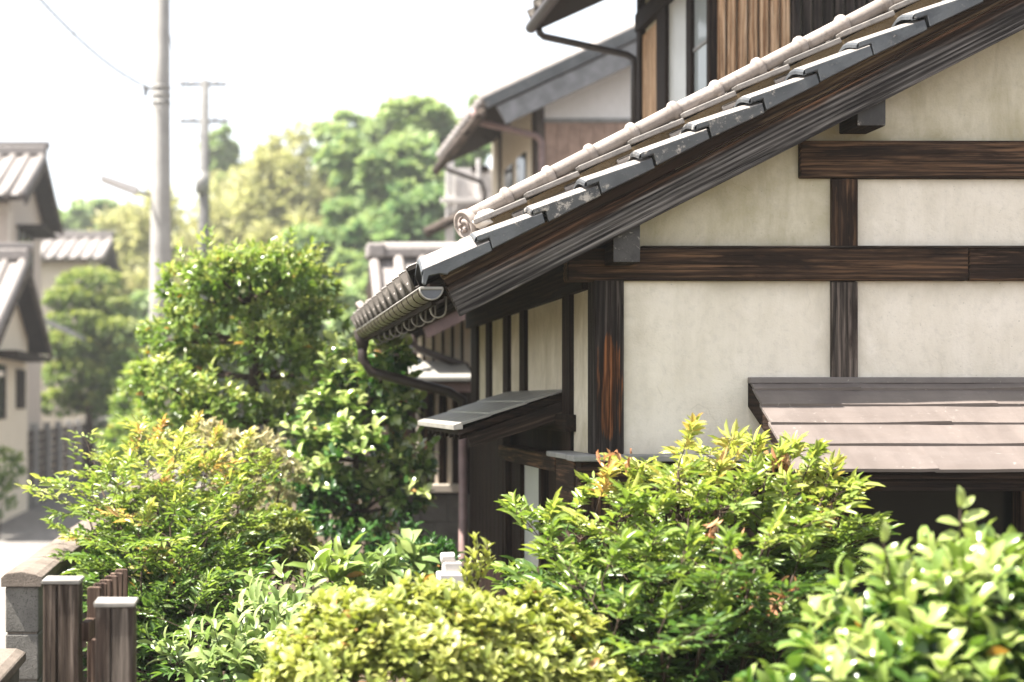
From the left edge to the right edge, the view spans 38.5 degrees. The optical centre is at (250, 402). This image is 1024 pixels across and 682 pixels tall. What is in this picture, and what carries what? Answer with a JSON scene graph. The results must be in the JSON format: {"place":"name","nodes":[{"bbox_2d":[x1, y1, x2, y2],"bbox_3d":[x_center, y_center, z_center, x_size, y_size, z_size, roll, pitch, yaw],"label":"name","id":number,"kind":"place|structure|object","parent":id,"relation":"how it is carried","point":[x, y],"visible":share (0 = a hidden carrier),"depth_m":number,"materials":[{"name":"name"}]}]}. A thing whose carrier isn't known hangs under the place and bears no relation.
{"place":"outdoors","nodes":[
{"label":"outdoors","id":0,"kind":"place"},
{"bbox_2d":[0,141,84,472],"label":"two storey house","id":1,"kind":"structure","parent":0,"point":[29,210],"depth_m":30.06,"materials":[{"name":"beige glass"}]},
{"bbox_2d":[17,228,32,273],"bbox_3d":[-4.750,-3.027,29.900,0.080,1.035,1.800,0,0,0],"label":"window","id":2,"kind":"structure","parent":1,"relation":"in","point":[21,236],"depth_m":29.85,"materials":[{"name":"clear glass"}]},
{"bbox_2d":[0,0,102,102],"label":"cable","id":3,"kind":"object","parent":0,"point":[52,55],"visible":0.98,"depth_m":23.02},
{"bbox_2d":[41,231,120,462],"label":"cream house","id":4,"kind":"structure","parent":0,"point":[69,250],"depth_m":47.55,"materials":[{"name":"beige paint"}]},
{"bbox_2d":[0,448,209,647],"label":"lane","id":5,"kind":"structure","parent":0,"point":[25,535],"depth_m":22.47,"materials":[{"name":"grey asphalt"}]},
{"bbox_2d":[0,444,26,522],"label":"lane bush","id":6,"kind":"object","parent":5,"relation":"on","point":[19,458],"visible":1,"depth_m":21.46,"materials":[{"name":"green plant"}]},
{"bbox_2d":[41,265,145,480],"bbox_3d":[-4.172,-0.780,37.021,2.994,5.660,2.869,0,0,-13],"label":"cloud pruned tree","id":7,"kind":"object","parent":5,"relation":"on","point":[89,314],"visible":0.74,"depth_m":36.60,"materials":[{"name":"green plant"}]},
{"bbox_2d":[89,348,146,486],"bbox_3d":[-2.548,0.471,29.000,1.509,3.161,1.344,0,0,0],"label":"tree","id":8,"kind":"object","parent":5,"relation":"on","point":[114,370],"visible":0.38,"depth_m":28.83,"materials":[{"name":"green plant"}]},
{"bbox_2d":[94,288,149,458],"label":"woodland tree","id":9,"kind":"object","parent":5,"relation":"on","point":[137,311],"visible":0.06,"depth_m":47.41,"materials":[{"name":"green plant"}]},
{"bbox_2d":[100,0,171,541],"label":"utility pole","id":10,"kind":"object","parent":5,"relation":"on","point":[160,228],"visible":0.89,"depth_m":19.88,"materials":[{"name":"concrete"}]},
{"bbox_2d":[38,0,147,87],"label":"cable","id":11,"kind":"object","parent":10,"relation":"attached to","point":[98,55],"visible":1,"depth_m":15.73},
{"bbox_2d":[96,357,178,486],"bbox_3d":[-1.249,0.744,16.495,1.018,2.621,1.772,0,0,0],"label":"green bush","id":12,"kind":"object","parent":5,"relation":"on","point":[109,433],"visible":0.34,"depth_m":16.39,"materials":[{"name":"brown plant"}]},
{"bbox_2d":[121,301,272,474],"bbox_3d":[-1.624,-0.502,39.799,4.806,5.141,4.556,0,0,-21],"label":"woodland tree","id":13,"kind":"object","parent":5,"relation":"on","point":[180,358],"visible":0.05,"depth_m":38.89,"materials":[{"name":"green plant"}]},
{"bbox_2d":[179,79,227,470],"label":"utility pole","id":14,"kind":"object","parent":5,"relation":"on","point":[202,182],"visible":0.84,"depth_m":41.87,"materials":[{"name":"white paint"}]},
{"bbox_2d":[170,36,191,119],"bbox_3d":[-1.454,-6.818,31.000,0.019,3.053,22.010,0,0,-1],"label":"cable","id":15,"kind":"object","parent":14,"relation":"attached to","point":[178,75],"visible":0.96,"depth_m":25.50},
{"bbox_2d":[173,2,210,188],"bbox_3d":[-1.604,-8.369,42.500,0.016,0.530,25.001,0,0,0],"label":"cable","id":16,"kind":"object","parent":14,"relation":"attached to","point":[185,68],"visible":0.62,"depth_m":35.46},
{"bbox_2d":[228,120,316,149],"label":"cable","id":17,"kind":"object","parent":14,"relation":"attached to","point":[271,136],"visible":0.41,"depth_m":44.67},
{"bbox_2d":[28,443,405,681],"bbox_3d":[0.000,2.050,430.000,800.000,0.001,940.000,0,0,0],"label":"ground","id":18,"kind":"structure","parent":0,"point":[320,538],"depth_m":23.44,"materials":[{"name":"soil"}]},
{"bbox_2d":[0,648,25,681],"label":"coping wall","id":19,"kind":"structure","parent":18,"relation":"on","point":[12,660],"depth_m":5.40,"materials":[{"name":"concrete"}]},
{"bbox_2d":[0,242,52,522],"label":"single storey house","id":20,"kind":"structure","parent":18,"relation":"on","point":[24,338],"depth_m":25.21,"materials":[{"name":"beige paint"}]},
{"bbox_2d":[0,365,5,418],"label":"window","id":21,"kind":"structure","parent":20,"relation":"in","point":[2,367],"depth_m":24.14,"materials":[{"name":"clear glass"}]},
{"bbox_2d":[16,369,25,408],"bbox_3d":[-4.210,-0.237,25.960,0.080,0.717,0.820,0,0,0],"label":"window","id":22,"kind":"structure","parent":20,"relation":"in","point":[20,374],"depth_m":25.93,"materials":[{"name":"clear glass"}]},
{"bbox_2d":[41,576,84,681],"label":"gate post","id":23,"kind":"object","parent":18,"relation":"on","point":[62,621],"visible":1,"depth_m":4.24,"materials":[{"name":"wood"}]},
{"bbox_2d":[81,569,127,681],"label":"picket gate","id":24,"kind":"structure","parent":23,"relation":"attached to","point":[115,584],"depth_m":4.40,"materials":[{"name":"brown wood"}]},
{"bbox_2d":[28,416,119,507],"bbox_3d":[-4.345,1.240,36.499,0.150,1.620,19.798,0,0,0],"label":"lane fence","id":25,"kind":"object","parent":18,"relation":"on","point":[47,431],"visible":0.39,"depth_m":31.52,"materials":[{"name":"wood"}]},
{"bbox_2d":[1,473,162,681],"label":"block wall","id":26,"kind":"structure","parent":18,"relation":"on","point":[21,583],"depth_m":6.00,"materials":[{"name":"grey concrete"}]},
{"bbox_2d":[59,197,126,230],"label":"woodland tree","id":27,"kind":"object","parent":18,"relation":"on","point":[76,216],"visible":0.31,"depth_m":78.40,"materials":[{"name":"green plant"}]},
{"bbox_2d":[94,597,137,681],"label":"gate post","id":28,"kind":"object","parent":18,"relation":"on","point":[116,639],"visible":1,"depth_m":3.90,"materials":[{"name":"wood"}]},
{"bbox_2d":[95,300,141,456],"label":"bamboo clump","id":29,"kind":"object","parent":18,"relation":"on","point":[99,415],"depth_m":50.21,"materials":[{"name":"green plant"}]},
{"bbox_2d":[87,201,183,292],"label":"bamboo clump","id":30,"kind":"object","parent":18,"relation":"on","point":[134,249],"visible":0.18,"depth_m":58.49,"materials":[{"name":"green plant"}]},
{"bbox_2d":[106,198,191,250],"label":"bamboo clump","id":31,"kind":"object","parent":18,"relation":"on","point":[128,204],"visible":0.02,"depth_m":69.07,"materials":[{"name":"yellow plant"}]},
{"bbox_2d":[116,262,187,454],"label":"bamboo clump","id":32,"kind":"object","parent":18,"relation":"on","point":[139,281],"visible":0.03,"depth_m":52.44,"materials":[{"name":"green plant"}]},
{"bbox_2d":[132,182,192,262],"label":"bamboo clump","id":33,"kind":"object","parent":18,"relation":"on","point":[174,203],"visible":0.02,"depth_m":61.23,"materials":[{"name":"yellow plant"}]},
{"bbox_2d":[74,498,251,681],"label":"bush","id":34,"kind":"object","parent":18,"relation":"on","point":[160,624],"visible":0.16,"depth_m":6.19,"materials":[{"name":"green plant"}]},
{"bbox_2d":[16,410,314,681],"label":"nandina bush","id":35,"kind":"object","parent":18,"relation":"on","point":[185,520],"visible":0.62,"depth_m":6.54,"materials":[{"name":"green plant"}]},
{"bbox_2d":[144,273,243,456],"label":"bamboo clump","id":36,"kind":"object","parent":18,"relation":"on","point":[178,280],"depth_m":52.59,"materials":[{"name":"green plant"}]},
{"bbox_2d":[174,174,238,241],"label":"bamboo clump","id":37,"kind":"object","parent":18,"relation":"on","point":[220,193],"visible":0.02,"depth_m":70.19,"materials":[{"name":"yellow plant"}]},
{"bbox_2d":[192,170,243,243],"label":"bamboo clump","id":38,"kind":"object","parent":18,"relation":"on","point":[214,178],"visible":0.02,"depth_m":72.72,"materials":[{"name":"yellow plant"}]},
{"bbox_2d":[196,124,244,194],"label":"woodland tree","id":39,"kind":"object","parent":18,"relation":"on","point":[224,152],"visible":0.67,"depth_m":74.45,"materials":[{"name":"green plant"}]},
{"bbox_2d":[171,164,275,289],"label":"bamboo clump","id":40,"kind":"object","parent":18,"relation":"on","point":[224,224],"visible":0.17,"depth_m":58.62,"materials":[{"name":"green plant"}]},
{"bbox_2d":[137,548,328,681],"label":"leafy shrub","id":41,"kind":"object","parent":18,"relation":"on","point":[276,607],"visible":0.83,"depth_m":4.86,"materials":[{"name":"green plant"}]},
{"bbox_2d":[123,224,355,509],"bbox_3d":[-0.026,0.449,9.604,1.637,3.201,1.435,0,0,0],"label":"garden tree","id":42,"kind":"object","parent":18,"relation":"on","point":[271,279],"visible":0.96,"depth_m":9.30,"materials":[{"name":"green plant"}]},
{"bbox_2d":[182,263,312,455],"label":"bamboo clump","id":43,"kind":"object","parent":18,"relation":"on","point":[272,437],"visible":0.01,"depth_m":51.23,"materials":[{"name":"green plant"}]},
{"bbox_2d":[186,416,312,672],"bbox_3d":[-0.001,1.064,7.829,0.744,1.976,0.495,0,0,-37],"label":"pale tipped shrub","id":44,"kind":"object","parent":18,"relation":"on","point":[231,434],"visible":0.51,"depth_m":7.78,"materials":[{"name":"green plant"}]},
{"bbox_2d":[217,156,300,250],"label":"bamboo clump","id":45,"kind":"object","parent":18,"relation":"on","point":[242,168],"visible":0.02,"depth_m":59.51,"materials":[{"name":"yellow plant"}]},
{"bbox_2d":[206,305,320,470],"bbox_3d":[0.417,-0.453,40.145,4.449,5.044,4.672,0,0,29],"label":"woodland tree","id":46,"kind":"object","parent":18,"relation":"on","point":[263,385],"visible":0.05,"depth_m":39.03,"materials":[{"name":"green plant"}]},
{"bbox_2d":[226,501,325,624],"bbox_3d":[0.107,1.285,7.402,0.619,1.534,0.618,0,0,0],"label":"azalea bush","id":47,"kind":"object","parent":18,"relation":"on","point":[301,535],"visible":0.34,"depth_m":7.25,"materials":[{"name":"green plant"}]},
{"bbox_2d":[230,113,333,449],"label":"bamboo clump","id":48,"kind":"object","parent":18,"relation":"on","point":[286,171],"visible":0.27,"depth_m":58.97,"materials":[{"name":"green plant"}]},
{"bbox_2d":[241,204,323,456],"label":"bamboo clump","id":49,"kind":"object","parent":18,"relation":"on","point":[264,230],"visible":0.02,"depth_m":54.01,"materials":[{"name":"green plant"}]},
{"bbox_2d":[258,257,342,465],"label":"woodland tree","id":50,"kind":"object","parent":18,"relation":"on","point":[336,273],"visible":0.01,"depth_m":45.69,"materials":[{"name":"green plant"}]},
{"bbox_2d":[277,283,365,465],"bbox_3d":[2.365,-0.676,40.082,4.554,5.486,3.572,0,0,-29],"label":"woodland tree","id":51,"kind":"object","parent":18,"relation":"on","point":[346,298],"visible":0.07,"depth_m":39.33,"materials":[{"name":"green plant"}]},
{"bbox_2d":[303,170,340,271],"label":"bamboo clump","id":52,"kind":"object","parent":18,"relation":"on","point":[334,191],"visible":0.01,"depth_m":61.54,"materials":[{"name":"green plant"}]},
{"bbox_2d":[230,466,425,680],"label":"shade shrub","id":53,"kind":"object","parent":18,"relation":"on","point":[343,527],"visible":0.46,"depth_m":8.47,"materials":[{"name":"green plant"}]},
{"bbox_2d":[285,532,373,595],"bbox_3d":[0.433,1.333,6.634,0.483,1.435,0.327,0,0,-45],"label":"broad leaf plant","id":54,"kind":"object","parent":18,"relation":"on","point":[335,568],"visible":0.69,"depth_m":6.58,"materials":[{"name":"green plant"}]},
{"bbox_2d":[277,195,404,467],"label":"woodland tree","id":55,"kind":"object","parent":18,"relation":"on","point":[336,211],"visible":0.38,"depth_m":43.53,"materials":[{"name":"green plant"}]},
{"bbox_2d":[324,275,367,362],"bbox_3d":[3.969,-0.642,36.037,3.618,5.417,3.595,0,0,-31],"label":"woodland tree","id":56,"kind":"object","parent":18,"relation":"on","point":[361,287],"visible":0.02,"depth_m":36.35,"materials":[{"name":"green plant"}]},
{"bbox_2d":[307,108,395,183],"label":"woodland tree","id":57,"kind":"object","parent":18,"relation":"on","point":[376,130],"visible":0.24,"depth_m":61.18,"materials":[{"name":"green plant"}]},
{"bbox_2d":[273,328,440,681],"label":"camellia","id":58,"kind":"object","parent":18,"relation":"on","point":[395,480],"visible":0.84,"depth_m":8.77,"materials":[{"name":"green plant"}]},
{"bbox_2d":[329,241,410,307],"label":"woodland tree","id":59,"kind":"object","parent":18,"relation":"on","point":[356,270],"visible":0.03,"depth_m":41.39,"materials":[{"name":"green plant"}]},
{"bbox_2d":[311,128,454,219],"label":"woodland tree","id":60,"kind":"object","parent":18,"relation":"on","point":[362,173],"visible":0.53,"depth_m":45.06,"materials":[{"name":"green plant"}]},
{"bbox_2d":[325,528,440,681],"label":"broad leaf plant","id":61,"kind":"object","parent":18,"relation":"on","point":[379,573],"visible":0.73,"depth_m":6.86,"materials":[{"name":"green plant"}]},
{"bbox_2d":[336,180,461,251],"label":"woodland tree","id":62,"kind":"object","parent":18,"relation":"on","point":[416,211],"visible":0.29,"depth_m":42.03,"materials":[{"name":"green plant"}]},
{"bbox_2d":[365,242,454,299],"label":"tiled outbuilding","id":63,"kind":"structure","parent":18,"relation":"on","point":[389,262],"depth_m":15.89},
{"bbox_2d":[249,569,576,681],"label":"azalea bush","id":64,"kind":"object","parent":18,"relation":"on","point":[350,632],"visible":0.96,"depth_m":3.76,"materials":[{"name":"green plant"}]},
{"bbox_2d":[293,578,327,614],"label":"thin sprig","id":65,"kind":"object","parent":64,"relation":"in","point":[318,582],"visible":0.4,"depth_m":4.30,"materials":[{"name":"green plant"}]},
{"bbox_2d":[364,311,470,677],"bbox_3d":[2.306,0.354,11.725,2.589,3.392,3.550,0,0,0],"label":"wooden annex","id":66,"kind":"object","parent":18,"relation":"on","point":[442,347],"visible":0.19,"depth_m":10.49,"materials":[{"name":"brown wood"}]},
{"bbox_2d":[378,91,489,164],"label":"woodland tree","id":67,"kind":"object","parent":18,"relation":"on","point":[427,113],"visible":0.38,"depth_m":48.75,"materials":[{"name":"green plant"}]},
{"bbox_2d":[436,552,466,583],"bbox_3d":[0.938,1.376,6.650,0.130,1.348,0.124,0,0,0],"label":"white stone post","id":68,"kind":"object","parent":18,"relation":"on","point":[450,566],"visible":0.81,"depth_m":6.61,"materials":[{"name":"stone"}]},
{"bbox_2d":[416,132,491,230],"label":"woodland tree","id":69,"kind":"object","parent":18,"relation":"on","point":[469,160],"visible":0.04,"depth_m":45.68,"materials":[{"name":"green plant"}]},
{"bbox_2d":[403,578,642,681],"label":"azalea bush","id":70,"kind":"object","parent":18,"relation":"on","point":[592,661],"visible":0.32,"depth_m":3.93,"materials":[{"name":"green plant"}]},
{"bbox_2d":[458,531,495,591],"bbox_3d":[0.664,0.504,4.195,0.118,0.244,0.063,0,0,0],"label":"upright shoot","id":71,"kind":"object","parent":70,"relation":"attached to","point":[482,570],"visible":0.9,"depth_m":4.20,"materials":[{"name":"green plant"}]},
{"bbox_2d":[432,21,636,200],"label":"white gable house","id":72,"kind":"structure","parent":18,"relation":"on","point":[530,123],"depth_m":15.19,"materials":[{"name":"brown"}]},
{"bbox_2d":[423,158,491,241],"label":"white balcony","id":73,"kind":"structure","parent":72,"relation":"attached to","point":[473,185],"depth_m":19.50,"materials":[{"name":"paint"}]},
{"bbox_2d":[504,164,512,187],"bbox_3d":[3.134,-2.438,17.150,0.070,0.787,0.500,0,0,0],"label":"side window","id":74,"kind":"structure","parent":72,"relation":"in","point":[508,173],"depth_m":17.11,"materials":[{"name":"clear glass"}]},
{"bbox_2d":[516,152,525,200],"bbox_3d":[3.134,-2.438,16.350,0.070,0.787,0.500,0,0,0],"label":"side window","id":75,"kind":"structure","parent":72,"relation":"in","point":[521,161],"depth_m":16.28,"materials":[{"name":"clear glass"}]},
{"bbox_2d":[350,0,1023,675],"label":"timber house","id":76,"kind":"structure","parent":18,"relation":"on","point":[776,218],"depth_m":5.44,"materials":[{"name":"white paint"}]},
{"bbox_2d":[503,460,555,596],"bbox_3d":[1.329,1.118,6.615,0.062,1.664,1.390,0,0,0],"label":"door","id":77,"kind":"structure","parent":76,"relation":"in","point":[538,485],"depth_m":6.85,"materials":[{"name":"brown wood"}]},
{"bbox_2d":[669,0,705,122],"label":"window","id":78,"kind":"structure","parent":76,"relation":"in","point":[687,18],"depth_m":8.41,"materials":[{"name":"white glass"}]},
{"bbox_2d":[763,454,1023,675],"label":"window","id":79,"kind":"structure","parent":76,"relation":"in","point":[915,509],"depth_m":5.47,"materials":[{"name":"black glass"}]},
{"bbox_2d":[477,412,904,681],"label":"nandina bush","id":80,"kind":"object","parent":18,"relation":"on","point":[738,600],"visible":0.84,"depth_m":4.39,"materials":[{"name":"green plant"}]},
{"bbox_2d":[575,529,867,653],"bbox_3d":[1.525,1.240,4.845,1.206,1.629,0.626,0,0,0],"label":"shade shrub","id":81,"kind":"object","parent":18,"relation":"on","point":[864,619],"depth_m":4.80,"materials":[{"name":"green plant"}]},
{"bbox_2d":[734,510,1023,681],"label":"glossy shrub","id":82,"kind":"object","parent":18,"relation":"on","point":[935,611],"visible":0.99,"depth_m":3.20,"materials":[{"name":"green plant"}]},
{"bbox_2d":[860,485,987,575],"bbox_3d":[1.572,0.302,3.315,0.329,0.214,0.036,0,0,-13],"label":"tall sprig","id":83,"kind":"object","parent":82,"relation":"on","point":[963,501],"visible":0.91,"depth_m":3.34,"materials":[{"name":"green plant"}]},
{"bbox_2d":[0,0,636,233],"label":"sky","id":84,"kind":"structure","parent":0,"point":[280,60],"materials":[{"name":"white"}]},
{"bbox_2d":[396,527,471,585],"bbox_3d":[0.930,1.347,7.375,0.338,1.407,0.416,0,0,-35],"label":"shrub","id":85,"kind":"object","parent":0,"point":[440,543],"visible":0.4,"depth_m":7.34,"materials":[{"name":"green plant"}]}
]}

